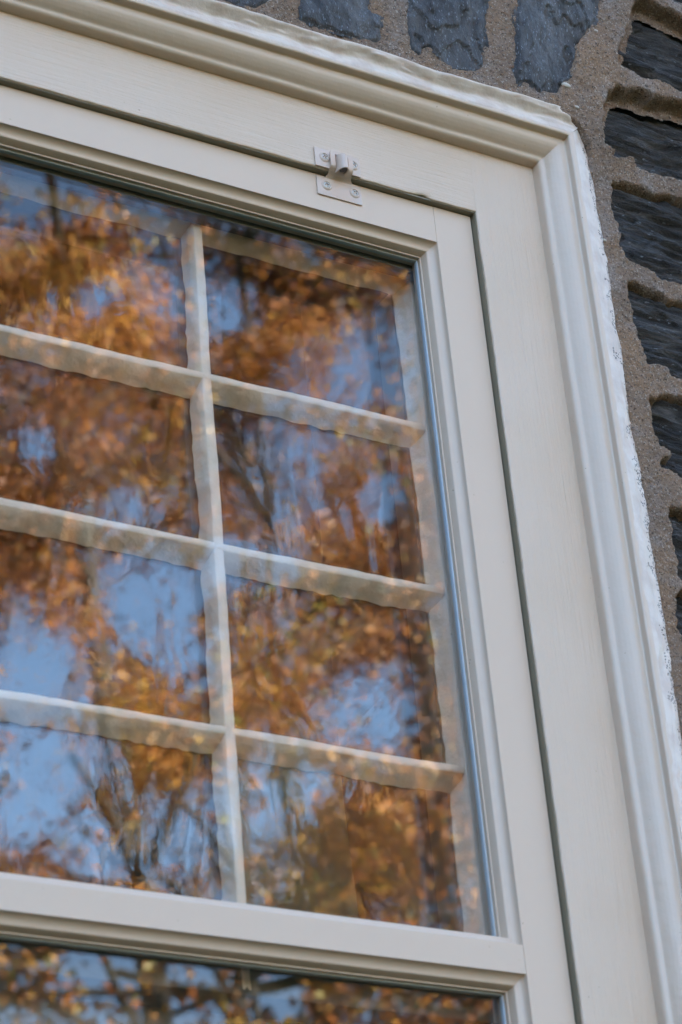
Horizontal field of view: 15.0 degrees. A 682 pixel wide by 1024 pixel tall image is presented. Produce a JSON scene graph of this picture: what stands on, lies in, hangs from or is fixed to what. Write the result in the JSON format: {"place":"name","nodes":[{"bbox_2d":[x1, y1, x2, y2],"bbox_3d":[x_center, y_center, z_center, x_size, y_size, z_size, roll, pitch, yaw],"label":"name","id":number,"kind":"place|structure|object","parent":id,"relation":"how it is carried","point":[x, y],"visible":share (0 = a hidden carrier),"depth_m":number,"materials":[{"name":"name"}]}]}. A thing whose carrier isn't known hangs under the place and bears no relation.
{"place":"outdoors","nodes":[
{"label":"outdoors","id":0,"kind":"place"},
{"label":"ground","id":1,"kind":"structure","parent":0,"visible":0},
{"bbox_2d":[0,0,681,928],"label":"stone house","id":2,"kind":"structure","parent":1,"relation":"on","point":[90,624],"depth_m":3.60,"materials":[{"name":"stone"}]},
{"bbox_2d":[0,0,681,1023],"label":"window frame","id":3,"kind":"object","parent":2,"relation":"attached to","point":[506,172],"visible":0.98,"depth_m":2.30,"materials":[{"name":"paint"}]},
{"bbox_2d":[0,991,306,1023],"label":"sash","id":4,"kind":"object","parent":3,"relation":"attached to","point":[20,1008],"visible":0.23,"depth_m":1.94,"materials":[{"name":"paint"}]},
{"bbox_2d":[0,172,499,1023],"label":"sash","id":5,"kind":"object","parent":3,"relation":"attached to","point":[126,978],"visible":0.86,"depth_m":2.14,"materials":[{"name":"paint"}]},
{"bbox_2d":[0,85,574,1023],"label":"storm window","id":6,"kind":"structure","parent":3,"relation":"attached to","point":[514,961],"depth_m":2.18,"materials":[{"name":"paint"}]},
{"bbox_2d":[237,758,358,917],"bbox_3d":[-0.014,0.555,2.032,0.115,0.785,0.015,12,-34,-28],"label":"curtain","id":7,"kind":"object","parent":3,"relation":"hanging from","point":[296,850],"visible":0.44,"depth_m":2.19,"materials":[{"name":"white fabric"}]},
{"bbox_2d":[314,146,361,205],"bbox_3d":[0.000,-0.308,2.356,0.052,0.046,0.021,12,-34,-28],"label":"window hanger","id":8,"kind":"object","parent":3,"relation":"attached to","point":[335,182],"depth_m":2.36,"materials":[{"name":"paint"}]}
]}

